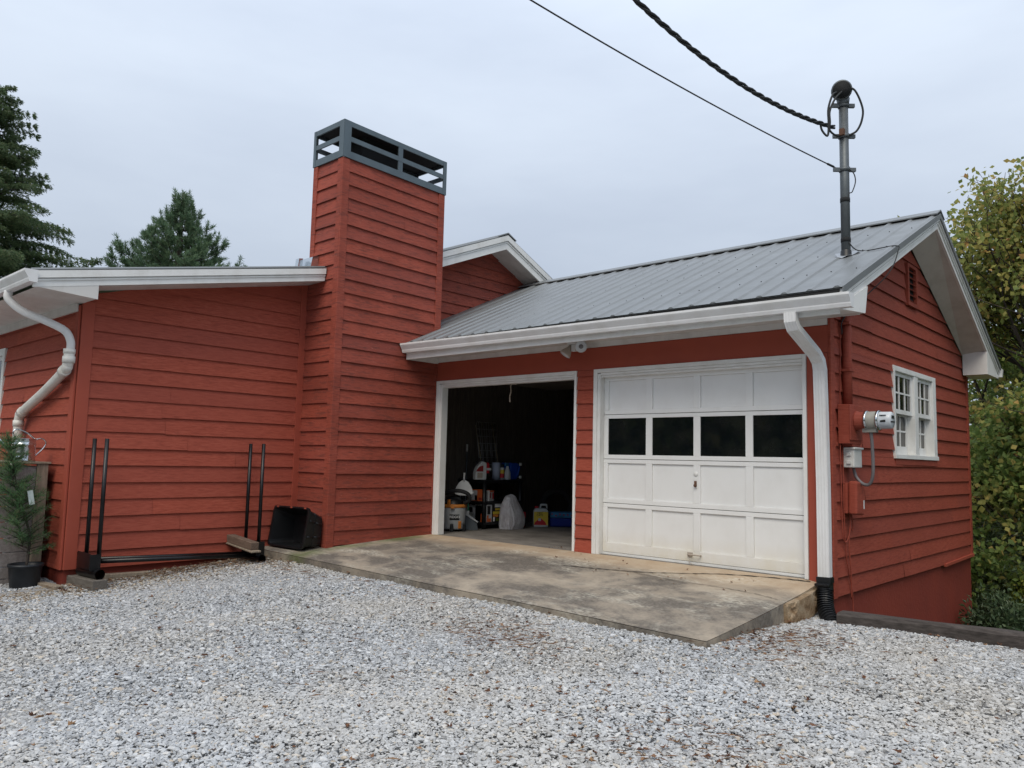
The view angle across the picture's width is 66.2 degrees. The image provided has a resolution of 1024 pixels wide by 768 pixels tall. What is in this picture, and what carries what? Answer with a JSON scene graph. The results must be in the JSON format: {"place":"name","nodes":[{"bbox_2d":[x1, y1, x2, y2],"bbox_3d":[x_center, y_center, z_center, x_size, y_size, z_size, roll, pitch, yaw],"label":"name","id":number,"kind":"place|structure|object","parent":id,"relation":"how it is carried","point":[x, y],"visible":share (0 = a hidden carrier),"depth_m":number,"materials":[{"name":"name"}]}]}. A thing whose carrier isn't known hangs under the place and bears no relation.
{"place":"outdoors","nodes":[
{"label":"outdoors","id":0,"kind":"place"},
{"bbox_2d":[0,556,1023,767],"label":"gravel driveway","id":1,"kind":"structure","parent":0,"point":[411,750],"depth_m":4.95,"materials":[{"name":"grey gravel"}]},
{"bbox_2d":[0,460,50,584],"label":"wooden planter","id":2,"kind":"object","parent":1,"relation":"on","point":[15,554],"visible":0.45,"depth_m":8.50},
{"bbox_2d":[0,428,46,461],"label":"watering can","id":3,"kind":"object","parent":2,"relation":"on","point":[31,445],"visible":0.66,"depth_m":8.59,"materials":[{"name":"metal"}]},
{"bbox_2d":[0,429,56,589],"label":"potted conifer","id":4,"kind":"object","parent":1,"relation":"on","point":[26,574],"visible":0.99,"depth_m":8.23,"materials":[{"name":"plant"}]},
{"bbox_2d":[37,581,63,589],"bbox_3d":[-4.878,2.130,8.267,0.460,0.060,0.090,-2,-7,34],"label":"wood block","id":5,"kind":"object","parent":1,"relation":"on","point":[48,584],"depth_m":8.21,"materials":[{"name":"beige wood"}]},
{"bbox_2d":[66,574,107,590],"bbox_3d":[-4.512,2.101,8.328,0.600,0.105,0.155,-3,-7,37],"label":"wood block","id":6,"kind":"object","parent":1,"relation":"on","point":[92,584],"depth_m":8.20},
{"bbox_2d":[75,438,265,579],"bbox_3d":[-3.827,1.399,9.083,0.449,1.470,2.012,-4,-7,42],"label":"firewood rack","id":7,"kind":"object","parent":6,"relation":"on","point":[88,565],"visible":0.97,"depth_m":8.54,"materials":[{"name":"black metal"}]},
{"bbox_2d":[226,542,260,552],"bbox_3d":[-3.287,1.992,9.601,0.618,0.083,0.130,-4,-7,41],"label":"wood block","id":8,"kind":"object","parent":7,"relation":"on","point":[247,550],"depth_m":9.46,"materials":[{"name":"beige wood"}]},
{"bbox_2d":[227,534,258,549],"bbox_3d":[-3.300,1.933,9.621,0.565,0.142,0.110,-3,-7,40],"label":"wood block","id":9,"kind":"object","parent":8,"relation":"on","point":[243,542],"depth_m":9.54,"materials":[{"name":"brown wood"}]},
{"bbox_2d":[103,571,148,579],"bbox_3d":[-4.371,2.126,8.674,0.660,0.075,0.100,6,-7,-39],"label":"wood block","id":10,"kind":"object","parent":1,"relation":"on","point":[118,575],"depth_m":8.69,"materials":[{"name":"grey wood"}]},
{"bbox_2d":[0,558,304,608],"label":"edge gravel","id":11,"kind":"structure","parent":1,"relation":"on","point":[164,577],"depth_m":8.64,"materials":[{"name":"grey gravel"}]},
{"bbox_2d":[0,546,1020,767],"bbox_3d":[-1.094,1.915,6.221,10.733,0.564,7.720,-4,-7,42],"label":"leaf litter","id":12,"kind":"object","parent":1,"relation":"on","point":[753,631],"visible":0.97,"depth_m":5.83,"materials":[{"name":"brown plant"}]},
{"bbox_2d":[781,589,817,623],"bbox_3d":[2.654,2.078,7.242,0.130,0.251,0.688,-4,-2,42],"label":"stone","id":13,"kind":"object","parent":1,"relation":"on","point":[799,608],"visible":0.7,"depth_m":7.12,"materials":[{"name":"brown stone"}]},
{"bbox_2d":[836,610,1023,649],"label":"landscape timber","id":14,"kind":"object","parent":1,"relation":"on","point":[988,636],"visible":0.75,"depth_m":6.67,"materials":[{"name":"wood"}]},
{"bbox_2d":[0,0,1023,425],"label":"sky","id":15,"kind":"structure","parent":0,"point":[549,137],"materials":[{"name":"white"}]},
{"bbox_2d":[264,534,817,650],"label":"concrete slab","id":16,"kind":"structure","parent":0,"point":[698,603],"depth_m":7.87,"materials":[{"name":"grey concrete"}]},
{"bbox_2d":[268,505,321,548],"bbox_3d":[-2.749,1.816,10.044,0.751,0.515,0.327,-3,-7,37],"label":"storage tote","id":17,"kind":"object","parent":16,"relation":"on","point":[293,527],"visible":1,"depth_m":10.16,"materials":[{"name":"black plastic"}]},
{"bbox_2d":[442,522,813,588],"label":"garage floor","id":18,"kind":"structure","parent":0,"point":[529,534],"depth_m":11.20,"materials":[{"name":"concrete"}]},
{"bbox_2d":[444,489,471,531],"bbox_3d":[-0.925,1.901,11.944,0.772,0.636,0.406,-4,-7,42],"label":"shop vacuum","id":19,"kind":"object","parent":18,"relation":"on","point":[454,511],"visible":0.83,"depth_m":11.74,"materials":[{"name":"grey plastic"}]},
{"bbox_2d":[455,473,473,495],"bbox_3d":[-0.732,1.526,11.983,0.319,0.343,0.056,2,-6,-2],"label":"dustpan","id":20,"kind":"object","parent":19,"relation":"on","point":[463,484],"visible":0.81,"depth_m":11.98,"materials":[{"name":"white plastic"}]},
{"bbox_2d":[465,444,467,499],"bbox_3d":[-0.759,1.635,12.706,0.094,1.321,0.280,-4,-7,42],"label":"broom","id":21,"kind":"object","parent":18,"relation":"on","point":[466,461],"visible":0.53,"depth_m":12.79,"materials":[{"name":"grey plastic"}]},
{"bbox_2d":[465,497,477,529],"bbox_3d":[-0.683,1.929,12.101,0.338,0.622,0.099,1,-6,0],"label":"upright dustpan","id":22,"kind":"object","parent":18,"relation":"on","point":[470,524],"visible":0.46,"depth_m":12.04,"materials":[{"name":"grey plastic"}]},
{"bbox_2d":[458,479,522,528],"bbox_3d":[-0.351,1.933,12.779,0.610,0.760,0.910,-4,-7,42],"label":"shelf unit","id":23,"kind":"object","parent":18,"relation":"on","point":[483,523],"visible":0.56,"depth_m":12.42,"materials":[{"name":"black plastic"}]},
{"bbox_2d":[466,504,481,521],"bbox_3d":[-0.587,2.054,12.513,0.450,0.253,0.076,-4,-7,42],"label":"carton box","id":24,"kind":"object","parent":23,"relation":"on","point":[472,509],"visible":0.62,"depth_m":12.49,"materials":[{"name":"black"}]},
{"bbox_2d":[471,489,481,500],"bbox_3d":[-0.499,1.763,12.470,0.265,0.178,0.152,-4,-7,42],"label":"carton box","id":25,"kind":"object","parent":23,"relation":"on","point":[477,495],"visible":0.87,"depth_m":12.42,"materials":[{"name":"orange cardboard"}]},
{"bbox_2d":[475,425,480,460],"bbox_3d":[-0.530,1.111,12.842,0.178,0.882,0.017,0,-6,13],"label":"garden stick","id":26,"kind":"object","parent":23,"relation":"on","point":[478,444],"visible":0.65,"depth_m":12.85,"materials":[{"name":"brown wood"}]},
{"bbox_2d":[473,461,490,479],"bbox_3d":[-0.468,1.365,12.410,0.280,0.292,0.113,4,-6,-27],"label":"weed spray jug","id":27,"kind":"object","parent":23,"relation":"on","point":[481,469],"visible":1,"depth_m":12.35,"materials":[{"name":"white plastic"}]},
{"bbox_2d":[475,504,491,521],"bbox_3d":[-0.450,2.038,12.421,0.256,0.272,0.120,-4,-7,42],"label":"carton box","id":28,"kind":"object","parent":23,"relation":"on","point":[488,512],"visible":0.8,"depth_m":12.37,"materials":[{"name":"orange"}]},
{"bbox_2d":[476,422,496,478],"bbox_3d":[-0.398,1.098,12.958,0.107,0.934,0.490,-4,-7,42],"label":"wire cage","id":29,"kind":"object","parent":23,"relation":"on","point":[487,450],"visible":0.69,"depth_m":12.98,"materials":[{"name":"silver metal"}]},
{"bbox_2d":[486,490,493,500],"bbox_3d":[-0.400,1.769,12.461,0.182,0.167,0.150,-2,-6,28],"label":"carton box","id":30,"kind":"object","parent":23,"relation":"on","point":[490,495],"visible":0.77,"depth_m":12.38,"materials":[{"name":"white cardboard"}]},
{"bbox_2d":[491,424,497,461],"bbox_3d":[-0.265,1.123,13.116,0.196,0.922,0.017,0,-6,16],"label":"garden stick","id":31,"kind":"object","parent":23,"relation":"on","point":[495,444],"visible":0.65,"depth_m":13.12,"materials":[{"name":"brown wood"}]},
{"bbox_2d":[492,462,499,479],"bbox_3d":[-0.257,1.408,12.720,0.132,0.276,0.132,-4,-7,42],"label":"paper towel roll","id":32,"kind":"object","parent":23,"relation":"on","point":[495,470],"visible":1,"depth_m":12.66,"materials":[{"name":"white paper"}]},
{"bbox_2d":[491,504,500,521],"bbox_3d":[-0.327,2.043,12.552,0.262,0.292,0.210,-4,-7,42],"label":"carton box","id":33,"kind":"object","parent":23,"relation":"on","point":[495,512],"visible":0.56,"depth_m":12.44,"materials":[{"name":"black"}]},
{"bbox_2d":[500,464,503,479],"bbox_3d":[-0.159,1.424,12.737,0.068,0.252,0.067,-4,-7,42],"label":"spray can","id":34,"kind":"object","parent":23,"relation":"on","point":[502,472],"visible":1,"depth_m":12.71,"materials":[{"name":"yellow metal"}]},
{"bbox_2d":[504,463,510,479],"bbox_3d":[-0.077,1.420,12.797,0.121,0.275,0.120,3,-6,-15],"label":"spray bottle","id":35,"kind":"object","parent":23,"relation":"on","point":[507,475],"visible":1,"depth_m":12.75,"materials":[{"name":"plastic"}]},
{"bbox_2d":[502,463,521,479],"bbox_3d":[-0.006,1.443,13.045,0.248,0.280,0.261,-4,-7,42],"label":"water container","id":36,"kind":"object","parent":23,"relation":"on","point":[514,468],"visible":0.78,"depth_m":12.97,"materials":[{"name":"blue plastic"}]},
{"bbox_2d":[499,494,524,529],"bbox_3d":[0.005,2.019,12.495,0.316,0.550,0.442,-4,-7,42],"label":"plastic bag","id":37,"kind":"object","parent":18,"relation":"on","point":[511,516],"visible":1,"depth_m":12.34,"materials":[{"name":"white plastic"}]},
{"bbox_2d":[533,504,547,526],"bbox_3d":[0.471,2.161,12.939,0.243,0.375,0.166,2,-6,-3],"label":"litter jug","id":38,"kind":"object","parent":18,"relation":"on","point":[540,516],"visible":1,"depth_m":12.86,"materials":[{"name":"plastic"}]},
{"bbox_2d":[539,488,571,516],"bbox_3d":[0.771,2.121,13.628,0.596,0.617,0.100,2,-6,-9],"label":"tyre","id":39,"kind":"object","parent":18,"relation":"on","point":[550,492],"visible":0.59,"depth_m":13.61,"materials":[{"name":"black rubber"}]},
{"bbox_2d":[548,511,571,526],"bbox_3d":[0.846,2.251,13.099,0.472,0.235,0.302,2,-6,-2],"label":"blue tub","id":40,"kind":"object","parent":18,"relation":"on","point":[559,518],"visible":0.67,"depth_m":12.96,"materials":[{"name":"plastic"}]},
{"bbox_3d":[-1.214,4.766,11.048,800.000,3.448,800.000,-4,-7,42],"label":"ground","id":41,"kind":"structure","parent":0,"visible":0},
{"bbox_2d":[0,85,76,278],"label":"hemlock tree","id":42,"kind":"object","parent":41,"relation":"on","point":[16,253],"visible":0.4,"depth_m":18.79,"materials":[{"name":"green plant"}]},
{"bbox_2d":[73,257,103,266],"bbox_3d":[-11.787,0.304,21.128,3.875,7.711,3.566,0,-6,10],"label":"hemlock tree","id":43,"kind":"object","parent":41,"relation":"on","point":[92,262],"depth_m":21.44,"materials":[{"name":"green plant"}]},
{"bbox_2d":[101,187,245,266],"bbox_3d":[-10.214,-0.832,23.822,5.230,10.533,4.907,-4,-7,42],"label":"white pine tree","id":44,"kind":"object","parent":41,"relation":"on","point":[167,247],"visible":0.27,"depth_m":23.46,"materials":[{"name":"green plant"}]},
{"bbox_2d":[0,119,1002,636],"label":"wooden house","id":45,"kind":"structure","parent":41,"relation":"on","point":[368,361],"depth_m":9.56,"materials":[{"name":"red paint"}]},
{"bbox_2d":[0,348,7,425],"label":"window","id":46,"kind":"structure","parent":45,"relation":"in","point":[3,352],"depth_m":10.36,"materials":[{"name":"white paint"}]},
{"bbox_2d":[509,380,573,390],"bbox_3d":[0.851,-0.059,11.632,2.400,0.040,2.110,-4,-7,42],"label":"garage door","id":47,"kind":"structure","parent":45,"relation":"in","point":[557,385],"depth_m":12.36,"materials":[{"name":"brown wood"}]},
{"bbox_2d":[560,341,586,357],"bbox_3d":[0.758,-0.418,9.582,0.389,0.193,0.181,-4,-7,42],"label":"flood light","id":48,"kind":"object","parent":45,"relation":"attached to","point":[580,346],"visible":0.97,"depth_m":9.58,"materials":[{"name":"white plastic"}]},
{"bbox_2d":[602,365,804,577],"bbox_3d":[1.987,0.909,8.591,2.466,2.100,0.123,-4,-7,42],"label":"garage door","id":49,"kind":"structure","parent":45,"relation":"in","point":[771,543],"depth_m":8.52,"materials":[{"name":"white paint"}]},
{"bbox_2d":[814,576,836,620],"bbox_3d":[2.923,2.031,7.312,0.189,0.442,0.372,0,-6,12],"label":"drain pipe","id":50,"kind":"object","parent":45,"relation":"attached to","point":[825,602],"visible":0.88,"depth_m":7.32,"materials":[{"name":"black plastic"}]},
{"bbox_2d":[839,325,864,610],"bbox_3d":[3.357,0.910,7.757,0.123,3.001,0.342,-4,-7,42],"label":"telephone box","id":51,"kind":"object","parent":45,"relation":"attached to","point":[853,498],"visible":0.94,"depth_m":7.71,"materials":[{"name":"red paint"}]},
{"bbox_2d":[843,432,874,486],"bbox_3d":[3.447,0.739,7.756,0.280,0.538,0.253,-4,-7,42],"label":"utility box","id":52,"kind":"object","parent":45,"relation":"attached to","point":[852,457],"visible":1,"depth_m":7.72,"materials":[{"name":"white plastic"}]},
{"bbox_2d":[820,80,899,334],"bbox_3d":[3.599,-1.893,8.360,0.780,2.909,0.618,3,-6,-16],"label":"service mast","id":53,"kind":"object","parent":45,"relation":"attached to","point":[841,91],"visible":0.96,"depth_m":8.54,"materials":[{"name":"grey metal"}]},
{"bbox_2d":[530,0,834,167],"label":"telephone cable","id":54,"kind":"object","parent":53,"relation":"attached to","point":[573,25],"visible":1,"depth_m":7.06,"materials":[{"name":"grey plastic"}]},
{"bbox_2d":[633,0,834,128],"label":"power cable","id":55,"kind":"object","parent":53,"relation":"attached to","point":[680,39],"visible":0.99,"depth_m":7.52,"materials":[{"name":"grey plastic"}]},
{"bbox_2d":[838,316,894,446],"bbox_3d":[3.482,-0.050,7.717,0.472,1.330,0.340,-4,-7,42],"label":"electric meter","id":56,"kind":"object","parent":45,"relation":"attached to","point":[854,422],"visible":0.98,"depth_m":7.69,"materials":[{"name":"red paint"}]},
{"bbox_2d":[890,365,938,460],"bbox_3d":[4.918,0.390,9.669,0.145,1.075,1.755,-4,-7,42],"label":"window","id":57,"kind":"structure","parent":45,"relation":"in","point":[913,393],"depth_m":9.60,"materials":[{"name":"white paint"}]},
{"bbox_2d":[889,156,1023,563],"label":"maple tree","id":58,"kind":"object","parent":41,"relation":"on","point":[995,275],"visible":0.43,"depth_m":14.47,"materials":[{"name":"green plant"}]},
{"bbox_2d":[956,582,1023,630],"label":"evergreen shrub","id":59,"kind":"object","parent":41,"relation":"on","point":[1009,616],"visible":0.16,"depth_m":10.28,"materials":[{"name":"green plant"}]},
{"bbox_2d":[972,499,1008,539],"bbox_3d":[7.837,3.280,13.602,2.639,3.040,2.121,-1,-6,25],"label":"leafy bush","id":60,"kind":"object","parent":41,"relation":"on","point":[984,513],"depth_m":13.37,"materials":[{"name":"green plant"}]},
{"bbox_2d":[968,288,1023,515],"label":"maple tree","id":61,"kind":"object","parent":41,"relation":"on","point":[1010,370],"visible":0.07,"depth_m":18.26,"materials":[{"name":"green plant"}]},
{"bbox_2d":[969,381,1023,609],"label":"maple tree","id":62,"kind":"object","parent":41,"relation":"on","point":[984,452],"visible":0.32,"depth_m":12.26,"materials":[{"name":"green plant"}]},
{"bbox_2d":[971,509,1023,613],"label":"butterfly bush","id":63,"kind":"object","parent":41,"relation":"on","point":[994,544],"visible":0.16,"depth_m":11.99,"materials":[{"name":"green plant"}]},
{"bbox_2d":[999,568,1023,609],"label":"yellow shrub","id":64,"kind":"object","parent":41,"relation":"on","point":[1021,590],"visible":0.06,"depth_m":11.15,"materials":[{"name":"green plant"}]}
]}

